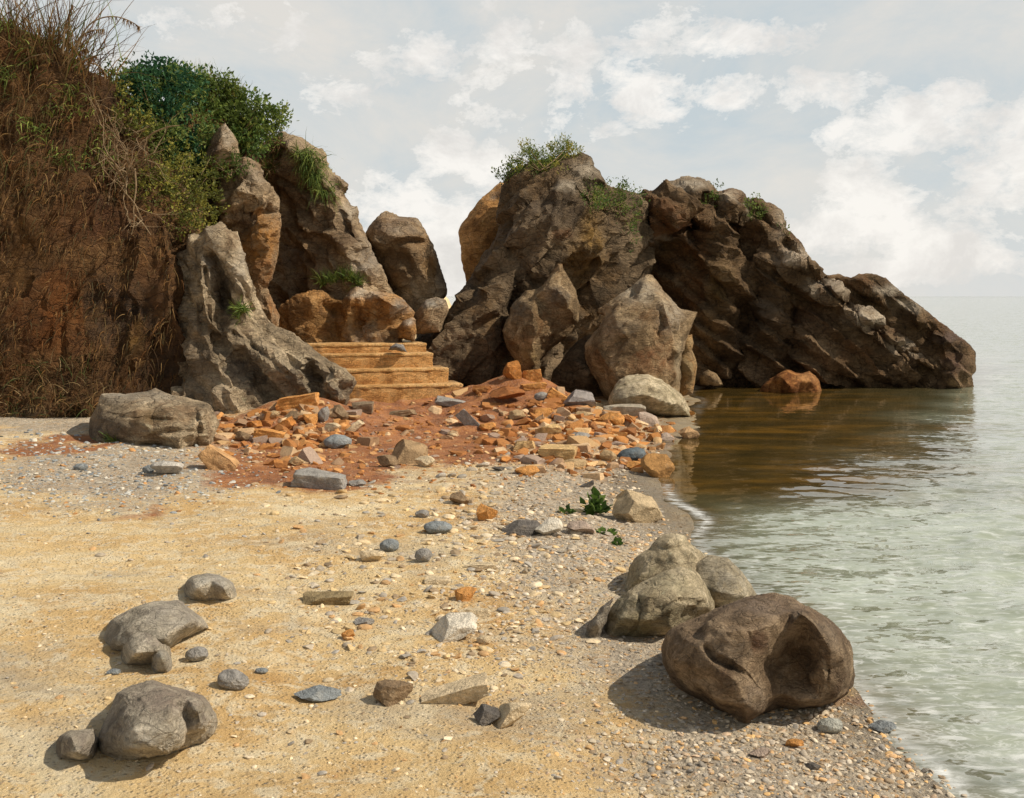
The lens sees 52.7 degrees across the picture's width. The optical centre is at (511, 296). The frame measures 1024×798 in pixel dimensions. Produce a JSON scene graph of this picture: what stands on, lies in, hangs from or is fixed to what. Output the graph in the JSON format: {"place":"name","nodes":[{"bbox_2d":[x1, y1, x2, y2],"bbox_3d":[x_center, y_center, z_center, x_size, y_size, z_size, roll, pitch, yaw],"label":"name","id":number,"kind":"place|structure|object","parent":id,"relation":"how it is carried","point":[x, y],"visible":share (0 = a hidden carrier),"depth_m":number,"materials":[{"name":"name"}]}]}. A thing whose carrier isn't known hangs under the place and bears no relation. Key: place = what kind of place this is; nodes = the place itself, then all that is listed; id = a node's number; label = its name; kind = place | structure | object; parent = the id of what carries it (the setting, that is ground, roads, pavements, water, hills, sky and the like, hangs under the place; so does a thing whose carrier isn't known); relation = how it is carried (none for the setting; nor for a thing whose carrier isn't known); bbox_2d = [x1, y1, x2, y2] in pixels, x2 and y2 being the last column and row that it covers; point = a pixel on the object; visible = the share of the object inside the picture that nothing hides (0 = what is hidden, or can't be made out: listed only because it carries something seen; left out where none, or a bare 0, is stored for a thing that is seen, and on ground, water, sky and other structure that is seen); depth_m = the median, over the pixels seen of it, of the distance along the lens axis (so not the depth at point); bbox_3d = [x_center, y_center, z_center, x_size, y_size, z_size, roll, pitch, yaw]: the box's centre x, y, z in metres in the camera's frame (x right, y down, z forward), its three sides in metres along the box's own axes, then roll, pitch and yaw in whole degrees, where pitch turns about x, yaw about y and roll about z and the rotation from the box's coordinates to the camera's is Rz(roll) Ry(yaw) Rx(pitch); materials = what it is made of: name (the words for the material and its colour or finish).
{"place":"outdoors","nodes":[
{"label":"outdoors","id":0,"kind":"place"},
{"bbox_2d":[352,401,373,413],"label":"slab","id":1,"kind":"object","parent":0,"point":[366,407],"depth_m":11.93,"materials":[{"name":"stone"}]},
{"bbox_2d":[0,297,947,797],"bbox_3d":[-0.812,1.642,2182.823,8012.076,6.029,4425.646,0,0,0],"label":"beach","id":2,"kind":"structure","parent":0,"point":[158,575],"depth_m":4.64,"materials":[{"name":"sand"}]},
{"bbox_2d":[0,329,106,418],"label":"dry grass","id":3,"kind":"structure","parent":2,"relation":"on","point":[35,387],"depth_m":11.91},
{"bbox_2d":[56,728,97,760],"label":"stone","id":4,"kind":"object","parent":2,"relation":"on","point":[79,745],"visible":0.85,"depth_m":3.36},
{"bbox_2d":[0,159,196,418],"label":"dry grass","id":5,"kind":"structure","parent":2,"relation":"on","point":[85,226],"depth_m":12.30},
{"bbox_2d":[0,21,256,417],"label":"earth cliff","id":6,"kind":"structure","parent":2,"relation":"on","point":[35,272],"depth_m":12.47,"materials":[{"name":"soil"}]},
{"bbox_2d":[0,13,138,182],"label":"undergrowth","id":7,"kind":"object","parent":6,"relation":"on","point":[29,123],"visible":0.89,"depth_m":12.71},
{"bbox_2d":[0,0,170,129],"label":"reed clump","id":8,"kind":"object","parent":6,"relation":"on","point":[87,59],"visible":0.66,"depth_m":12.92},
{"bbox_2d":[0,20,214,226],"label":"dry grass","id":9,"kind":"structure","parent":6,"relation":"on","point":[36,158],"depth_m":12.59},
{"bbox_2d":[100,67,160,141],"bbox_3d":[-4.995,-2.477,13.451,0.731,1.050,0.773,0,0,-43],"label":"shrub","id":10,"kind":"object","parent":6,"relation":"on","point":[128,131],"visible":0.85,"depth_m":13.35,"materials":[{"name":"green plant"}]},
{"bbox_2d":[82,77,191,240],"bbox_3d":[-4.651,-1.656,12.715,1.311,2.235,2.183,0,0,-39],"label":"bare shrub","id":11,"kind":"object","parent":6,"relation":"on","point":[125,174],"visible":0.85,"depth_m":12.74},
{"bbox_2d":[98,50,219,177],"bbox_3d":[-4.841,-2.485,14.224,1.438,1.932,1.745,0,0,29],"label":"shrub","id":12,"kind":"object","parent":6,"relation":"on","point":[177,75],"visible":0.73,"depth_m":14.07,"materials":[{"name":"green plant"}]},
{"bbox_2d":[124,136,230,241],"bbox_3d":[-4.307,-1.377,13.495,1.300,1.377,1.490,0,0,0],"label":"shrub","id":13,"kind":"object","parent":6,"relation":"on","point":[183,198],"visible":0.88,"depth_m":13.27,"materials":[{"name":"green plant"}]},
{"bbox_2d":[163,58,254,105],"bbox_3d":[-4.552,-3.124,15.286,1.701,0.860,0.763,0,0,0],"label":"shrub","id":14,"kind":"object","parent":6,"relation":"on","point":[211,90],"visible":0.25,"depth_m":15.24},
{"bbox_2d":[212,157,281,326],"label":"cliff rock","id":15,"kind":"object","parent":6,"relation":"on","point":[253,216],"visible":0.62,"depth_m":14.21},
{"bbox_2d":[203,123,238,168],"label":"cliff rock","id":16,"kind":"object","parent":15,"relation":"on","point":[223,140],"visible":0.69,"depth_m":14.06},
{"bbox_2d":[202,146,254,183],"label":"shrub","id":17,"kind":"object","parent":15,"relation":"on","point":[238,155],"visible":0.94,"depth_m":14.02,"materials":[{"name":"green plant"}]},
{"bbox_2d":[168,61,298,161],"bbox_3d":[-4.136,-2.694,15.200,1.896,1.536,1.378,0,0,0],"label":"shrub","id":18,"kind":"object","parent":15,"relation":"on","point":[240,115],"visible":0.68,"depth_m":15.10,"materials":[{"name":"green plant"}]},
{"bbox_2d":[0,424,289,523],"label":"gravel","id":19,"kind":"structure","parent":2,"relation":"on","point":[97,492],"depth_m":8.41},
{"bbox_2d":[121,632,171,664],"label":"stone","id":20,"kind":"object","parent":2,"relation":"on","point":[139,648],"visible":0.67,"depth_m":4.21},
{"bbox_2d":[89,388,219,448],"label":"layered boulder","id":21,"kind":"object","parent":2,"relation":"on","point":[155,416],"visible":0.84,"depth_m":10.14,"materials":[{"name":"stone"}]},
{"bbox_2d":[104,600,208,650],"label":"boulder","id":22,"kind":"object","parent":2,"relation":"on","point":[172,623],"visible":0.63,"depth_m":4.42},
{"bbox_2d":[98,680,217,760],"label":"boulder","id":23,"kind":"object","parent":2,"relation":"on","point":[149,718],"visible":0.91,"depth_m":3.35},
{"bbox_2d":[151,649,171,672],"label":"stone","id":24,"kind":"object","parent":2,"relation":"on","point":[161,661],"visible":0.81,"depth_m":4.15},
{"bbox_2d":[150,461,183,473],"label":"stone","id":25,"kind":"object","parent":2,"relation":"on","point":[164,467],"visible":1,"depth_m":8.50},
{"bbox_2d":[185,646,207,661],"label":"stone","id":26,"kind":"object","parent":2,"relation":"on","point":[197,653],"visible":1,"depth_m":4.32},
{"bbox_2d":[184,573,236,600],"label":"stone","id":27,"kind":"object","parent":2,"relation":"on","point":[205,587],"visible":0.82,"depth_m":5.10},
{"bbox_2d":[198,444,239,470],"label":"stone","id":28,"kind":"object","parent":2,"relation":"on","point":[211,457],"visible":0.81,"depth_m":8.74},
{"bbox_2d":[217,669,248,689],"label":"stone","id":29,"kind":"object","parent":2,"relation":"on","point":[233,679],"visible":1,"depth_m":3.96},
{"bbox_2d":[171,220,356,413],"bbox_3d":[-3.335,0.426,13.319,2.823,2.752,2.740,0,0,0],"label":"limestone outcrop","id":30,"kind":"object","parent":2,"relation":"on","point":[248,363],"visible":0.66,"depth_m":12.53,"materials":[{"name":"stone"}]},
{"bbox_2d":[224,296,258,327],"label":"grass tuft","id":31,"kind":"object","parent":30,"relation":"on","point":[238,308],"visible":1,"depth_m":12.53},
{"bbox_2d":[253,428,285,439],"bbox_3d":[-2.494,1.437,10.574,0.354,0.167,0.176,0,0,0],"label":"slab","id":32,"kind":"object","parent":2,"relation":"on","point":[268,432],"depth_m":10.51,"materials":[{"name":"stone"}]},
{"bbox_2d":[213,400,383,471],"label":"rubble","id":33,"kind":"object","parent":2,"relation":"on","point":[303,448],"visible":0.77,"depth_m":10.63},
{"bbox_2d":[275,392,319,410],"bbox_3d":[-2.396,1.193,11.547,0.490,0.234,0.363,0,0,0],"label":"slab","id":34,"kind":"object","parent":33,"relation":"on","point":[289,402],"visible":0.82,"depth_m":11.41,"materials":[{"name":"stone"}]},
{"bbox_2d":[294,685,341,701],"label":"stone","id":35,"kind":"object","parent":2,"relation":"on","point":[319,693],"visible":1,"depth_m":3.96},
{"bbox_2d":[290,467,347,489],"bbox_3d":[-1.540,1.474,8.257,0.452,0.195,0.248,0,0,0],"label":"slab","id":36,"kind":"object","parent":2,"relation":"on","point":[312,478],"depth_m":8.16,"materials":[{"name":"stone"}]},
{"bbox_2d":[302,591,353,604],"bbox_3d":[-0.930,1.524,5.209,0.262,0.060,0.144,0,0,0],"label":"slab","id":37,"kind":"object","parent":2,"relation":"on","point":[327,597],"depth_m":5.16,"materials":[{"name":"stone"}]},
{"bbox_2d":[256,131,402,341],"bbox_3d":[-3.199,-0.870,17.553,2.969,3.879,3.290,0,0,0],"label":"cliff rock","id":38,"kind":"object","parent":2,"relation":"on","point":[316,236],"visible":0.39,"depth_m":16.50,"materials":[{"name":"stone"}]},
{"bbox_2d":[257,121,300,177],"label":"bush","id":39,"kind":"object","parent":38,"relation":"on","point":[266,168],"visible":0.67,"depth_m":16.53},
{"bbox_2d":[276,128,343,209],"bbox_3d":[-3.082,-1.901,16.357,1.033,1.532,1.282,0,0,39],"label":"grass tuft","id":40,"kind":"object","parent":38,"relation":"on","point":[308,165],"visible":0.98,"depth_m":16.32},
{"bbox_2d":[309,265,371,288],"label":"grass tuft","id":41,"kind":"object","parent":38,"relation":"on","point":[333,279],"visible":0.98,"depth_m":16.00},
{"bbox_2d":[6,490,662,778],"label":"pebbles","id":42,"kind":"object","parent":2,"relation":"on","point":[348,689],"visible":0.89,"depth_m":4.48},
{"bbox_2d":[323,434,351,448],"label":"stone","id":43,"kind":"object","parent":2,"relation":"on","point":[335,441],"visible":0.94,"depth_m":10.39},
{"bbox_2d":[278,286,414,342],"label":"cliff rock","id":44,"kind":"object","parent":2,"relation":"on","point":[357,314],"visible":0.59,"depth_m":15.76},
{"bbox_2d":[359,550,384,560],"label":"stone","id":45,"kind":"object","parent":2,"relation":"on","point":[371,555],"visible":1,"depth_m":6.03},
{"bbox_2d":[308,341,462,402],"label":"stone steps","id":46,"kind":"structure","parent":2,"relation":"on","point":[380,371],"depth_m":14.82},
{"bbox_2d":[398,317,416,340],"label":"boulder","id":47,"kind":"object","parent":46,"relation":"on","point":[407,330],"visible":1,"depth_m":15.51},
{"bbox_2d":[377,455,397,466],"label":"stone","id":48,"kind":"object","parent":2,"relation":"on","point":[387,460],"visible":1,"depth_m":9.32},
{"bbox_2d":[379,539,398,551],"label":"stone","id":49,"kind":"object","parent":2,"relation":"on","point":[390,545],"visible":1,"depth_m":6.24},
{"bbox_2d":[373,679,412,706],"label":"stone","id":50,"kind":"object","parent":2,"relation":"on","point":[387,692],"visible":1,"depth_m":3.92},
{"bbox_2d":[221,399,595,495],"bbox_3d":[-1.021,1.412,11.162,4.370,0.451,6.473,0,0,0],"label":"rubble","id":51,"kind":"object","parent":2,"relation":"on","point":[363,464],"visible":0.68,"depth_m":10.22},
{"bbox_2d":[537,423,561,434],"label":"stone","id":52,"kind":"object","parent":51,"relation":"on","point":[554,429],"visible":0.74,"depth_m":11.71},
{"bbox_2d":[391,439,427,464],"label":"stone","id":53,"kind":"object","parent":2,"relation":"on","point":[406,451],"visible":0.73,"depth_m":9.66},
{"bbox_2d":[414,548,431,561],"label":"stone","id":54,"kind":"object","parent":2,"relation":"on","point":[423,554],"visible":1,"depth_m":5.97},
{"bbox_2d":[424,575,450,584],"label":"slab","id":55,"kind":"object","parent":2,"relation":"on","point":[437,580],"depth_m":5.53,"materials":[{"name":"stone"}]},
{"bbox_2d":[424,521,451,533],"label":"stone","id":56,"kind":"object","parent":2,"relation":"on","point":[433,527],"visible":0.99,"depth_m":6.69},
{"bbox_2d":[252,433,640,709],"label":"pebbles","id":57,"kind":"object","parent":2,"relation":"on","point":[485,650],"visible":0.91,"depth_m":5.70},
{"bbox_2d":[434,396,465,406],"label":"slab","id":58,"kind":"object","parent":2,"relation":"on","point":[445,401],"depth_m":13.72,"materials":[{"name":"stone"}]},
{"bbox_2d":[429,612,477,642],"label":"stone","id":59,"kind":"object","parent":2,"relation":"on","point":[452,627],"visible":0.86,"depth_m":4.71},
{"bbox_2d":[421,672,488,704],"bbox_3d":[-0.218,1.526,3.983,0.266,0.127,0.137,0,0,0],"label":"slab","id":60,"kind":"object","parent":2,"relation":"on","point":[469,689],"depth_m":3.93,"materials":[{"name":"stone"}]},
{"bbox_2d":[454,586,476,601],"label":"stone","id":61,"kind":"object","parent":2,"relation":"on","point":[462,594],"visible":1,"depth_m":5.27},
{"bbox_2d":[455,409,479,426],"bbox_3d":[-0.504,1.453,12.052,0.308,0.287,0.163,0,0,0],"label":"slab","id":62,"kind":"object","parent":2,"relation":"on","point":[464,416],"depth_m":11.99,"materials":[{"name":"stone"}]},
{"bbox_2d":[0,448,947,797],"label":"pebbles","id":63,"kind":"object","parent":2,"relation":"on","point":[364,648],"visible":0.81,"depth_m":4.22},
{"bbox_2d":[463,608,491,618],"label":"slab","id":64,"kind":"structure","parent":2,"relation":"on","point":[482,613],"depth_m":4.97,"materials":[{"name":"stone"}]},
{"bbox_2d":[473,703,499,725],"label":"stone","id":65,"kind":"object","parent":2,"relation":"on","point":[485,714],"visible":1,"depth_m":3.78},
{"bbox_2d":[476,503,497,520],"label":"stone","id":66,"kind":"object","parent":2,"relation":"on","point":[484,512],"visible":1,"depth_m":7.16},
{"bbox_2d":[451,387,569,408],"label":"rubble","id":67,"kind":"object","parent":2,"relation":"on","point":[553,403],"visible":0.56,"depth_m":13.40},
{"bbox_2d":[489,386,524,398],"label":"stone","id":68,"kind":"object","parent":67,"relation":"on","point":[506,392],"visible":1,"depth_m":13.54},
{"bbox_2d":[503,360,521,378],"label":"stone","id":69,"kind":"object","parent":67,"relation":"on","point":[512,370],"visible":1,"depth_m":14.27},
{"bbox_2d":[494,702,530,728],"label":"stone","id":70,"kind":"object","parent":2,"relation":"on","point":[512,713],"visible":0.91,"depth_m":3.77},
{"bbox_2d":[502,519,539,536],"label":"stone","id":71,"kind":"object","parent":2,"relation":"on","point":[521,527],"visible":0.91,"depth_m":6.85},
{"bbox_2d":[409,432,648,659],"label":"pebbles","id":72,"kind":"object","parent":2,"relation":"on","point":[502,584],"visible":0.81,"depth_m":6.35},
{"bbox_2d":[386,377,675,479],"bbox_3d":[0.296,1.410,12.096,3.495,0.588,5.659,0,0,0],"label":"rubble","id":73,"kind":"object","parent":2,"relation":"on","point":[486,439],"visible":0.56,"depth_m":11.61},
{"bbox_2d":[563,389,595,406],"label":"stone","id":74,"kind":"object","parent":73,"relation":"on","point":[579,397],"visible":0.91,"depth_m":13.36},
{"bbox_2d":[522,369,541,382],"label":"stone","id":75,"kind":"object","parent":2,"relation":"on","point":[534,375],"visible":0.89,"depth_m":14.31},
{"bbox_2d":[415,151,655,387],"bbox_3d":[0.338,-0.203,18.387,4.897,4.854,4.703,0,0,0],"label":"sea rock","id":76,"kind":"object","parent":2,"relation":"on","point":[528,249],"visible":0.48,"depth_m":16.89,"materials":[{"name":"stone"}]},
{"bbox_2d":[366,211,446,312],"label":"cliff rock","id":77,"kind":"object","parent":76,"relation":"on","point":[404,251],"visible":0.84,"depth_m":17.35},
{"bbox_2d":[414,297,448,333],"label":"boulder","id":78,"kind":"object","parent":76,"relation":"on","point":[430,314],"visible":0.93,"depth_m":15.99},
{"bbox_2d":[458,182,503,281],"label":"orange rock","id":79,"kind":"object","parent":76,"relation":"on","point":[478,230],"visible":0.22,"depth_m":19.18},
{"bbox_2d":[502,264,579,371],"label":"boulder","id":80,"kind":"object","parent":76,"relation":"on","point":[541,321],"visible":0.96,"depth_m":15.82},
{"bbox_2d":[503,132,584,179],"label":"shrub","id":81,"kind":"object","parent":76,"relation":"on","point":[561,154],"visible":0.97,"depth_m":17.31,"materials":[{"name":"green plant"}]},
{"bbox_2d":[579,176,650,254],"bbox_3d":[1.659,-1.383,17.626,0.866,1.343,1.806,0,0,42],"label":"bush","id":82,"kind":"object","parent":76,"relation":"on","point":[595,202],"visible":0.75,"depth_m":17.53,"materials":[{"name":"green plant"}]},
{"bbox_2d":[534,517,562,534],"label":"stone","id":83,"kind":"object","parent":2,"relation":"on","point":[550,525],"visible":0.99,"depth_m":6.81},
{"bbox_2d":[538,444,577,459],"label":"stone","id":84,"kind":"object","parent":2,"relation":"on","point":[566,451],"visible":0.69,"depth_m":9.73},
{"bbox_2d":[446,412,691,600],"bbox_3d":[0.500,1.562,9.225,2.038,0.192,7.781,0,0,6],"label":"shingle","id":85,"kind":"object","parent":2,"relation":"on","point":[533,507],"visible":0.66,"depth_m":7.30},
{"bbox_2d":[551,335,602,396],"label":"boulder","id":86,"kind":"object","parent":2,"relation":"on","point":[571,372],"visible":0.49,"depth_m":15.97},
{"bbox_2d":[566,520,595,533],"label":"stone","id":87,"kind":"object","parent":2,"relation":"on","point":[582,526],"visible":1,"depth_m":6.87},
{"bbox_2d":[580,486,612,514],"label":"beach plant","id":88,"kind":"object","parent":2,"relation":"on","point":[594,506],"visible":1,"depth_m":7.65,"materials":[{"name":"green plant"}]},
{"bbox_2d":[585,598,612,637],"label":"shore rock","id":89,"kind":"object","parent":2,"relation":"on","point":[596,624],"visible":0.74,"depth_m":4.82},
{"bbox_2d":[595,412,624,424],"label":"stone","id":90,"kind":"object","parent":2,"relation":"on","point":[616,418],"visible":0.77,"depth_m":12.50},
{"bbox_2d":[603,404,646,415],"bbox_3d":[1.432,1.468,13.214,0.558,0.166,0.314,0,0,0],"label":"slab","id":91,"kind":"object","parent":2,"relation":"on","point":[632,409],"depth_m":13.10,"materials":[{"name":"stone"}]},
{"bbox_2d":[617,447,645,460],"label":"stone","id":92,"kind":"object","parent":2,"relation":"on","point":[635,453],"visible":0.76,"depth_m":10.11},
{"bbox_2d":[612,489,662,522],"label":"stone","id":93,"kind":"object","parent":2,"relation":"on","point":[634,506],"visible":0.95,"depth_m":7.46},
{"bbox_2d":[585,274,696,400],"bbox_3d":[1.951,0.665,15.695,1.725,1.993,2.287,0,0,0],"label":"boulder","id":94,"kind":"object","parent":2,"relation":"on","point":[645,326],"visible":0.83,"depth_m":14.86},
{"bbox_2d":[404,516,887,791],"bbox_3d":[0.527,1.599,5.585,1.988,0.133,4.661,0,0,0],"label":"shingle","id":95,"kind":"object","parent":2,"relation":"on","point":[712,708],"visible":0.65,"depth_m":4.16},
{"bbox_2d":[607,374,689,416],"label":"boulder","id":96,"kind":"object","parent":2,"relation":"on","point":[653,395],"visible":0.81,"depth_m":13.58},
{"bbox_2d":[638,412,658,426],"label":"stone","id":97,"kind":"object","parent":2,"relation":"on","point":[651,420],"visible":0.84,"depth_m":12.71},
{"bbox_2d":[640,453,674,477],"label":"stone","id":98,"kind":"object","parent":2,"relation":"on","point":[656,465],"visible":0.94,"depth_m":9.41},
{"bbox_2d":[604,567,714,636],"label":"shore rock","id":99,"kind":"object","parent":2,"relation":"on","point":[662,603],"visible":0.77,"depth_m":4.87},
{"bbox_2d":[624,533,704,591],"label":"shore rock","id":100,"kind":"object","parent":2,"relation":"on","point":[663,552],"visible":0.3,"depth_m":5.57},
{"bbox_2d":[679,334,696,395],"bbox_3d":[2.700,1.073,16.031,0.348,0.966,0.748,0,0,0],"label":"rock slab","id":101,"kind":"object","parent":2,"relation":"on","point":[688,367],"visible":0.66,"depth_m":15.77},
{"bbox_2d":[678,426,699,438],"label":"stone","id":102,"kind":"object","parent":2,"relation":"on","point":[688,432],"visible":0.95,"depth_m":11.94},
{"bbox_2d":[696,555,756,607],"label":"shore rock","id":103,"kind":"object","parent":2,"relation":"on","point":[725,580],"visible":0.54,"depth_m":5.48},
{"bbox_2d":[516,699,966,797],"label":"shingle","id":104,"kind":"object","parent":2,"relation":"on","point":[860,774],"visible":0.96,"depth_m":3.55,"materials":[{"name":"gravel"}]},
{"bbox_2d":[661,592,854,723],"bbox_3d":[1.061,1.554,4.345,0.908,0.722,1.263,0,0,0],"label":"boulder","id":105,"kind":"object","parent":2,"relation":"on","point":[746,660],"visible":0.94,"depth_m":3.90,"materials":[{"name":"stone"}]},
{"bbox_2d":[817,718,842,732],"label":"cobble","id":106,"kind":"object","parent":2,"relation":"on","point":[829,725],"visible":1,"depth_m":3.87,"materials":[{"name":"stone"}]},
{"bbox_2d":[868,720,895,732],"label":"cobble","id":107,"kind":"object","parent":2,"relation":"on","point":[883,726],"visible":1,"depth_m":3.91,"materials":[{"name":"stone"}]},
{"bbox_2d":[0,0,1023,295],"label":"sky","id":108,"kind":"structure","parent":0,"point":[887,136],"materials":[{"name":"white"}]},
{"bbox_2d":[446,296,1023,797],"bbox_3d":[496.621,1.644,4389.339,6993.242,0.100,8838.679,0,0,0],"label":"sea","id":109,"kind":"structure","parent":0,"point":[882,528],"depth_m":7.50,"materials":[{"name":"liquid"}]},
{"bbox_2d":[699,370,722,385],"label":"rock","id":110,"kind":"object","parent":109,"relation":"in","point":[707,377],"visible":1,"depth_m":18.16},
{"bbox_2d":[639,176,933,387],"bbox_3d":[4.825,0.101,19.926,7.273,4.868,3.683,0,0,0],"label":"sea rock","id":111,"kind":"object","parent":109,"relation":"in","point":[764,298],"visible":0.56,"depth_m":18.56,"materials":[{"name":"stone"}]},
{"bbox_2d":[743,192,771,220],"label":"plant","id":112,"kind":"object","parent":111,"relation":"on","point":[752,213],"visible":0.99,"depth_m":18.90,"materials":[{"name":"green plant"}]},
{"bbox_2d":[760,370,821,392],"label":"wet rock","id":113,"kind":"object","parent":109,"relation":"in","point":[787,381],"visible":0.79,"depth_m":17.69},
{"bbox_2d":[824,273,975,387],"bbox_3d":[7.091,0.753,19.279,3.209,2.358,2.121,0,0,0],"label":"sea rock","id":114,"kind":"object","parent":109,"relation":"in","point":[947,352],"visible":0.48,"depth_m":18.79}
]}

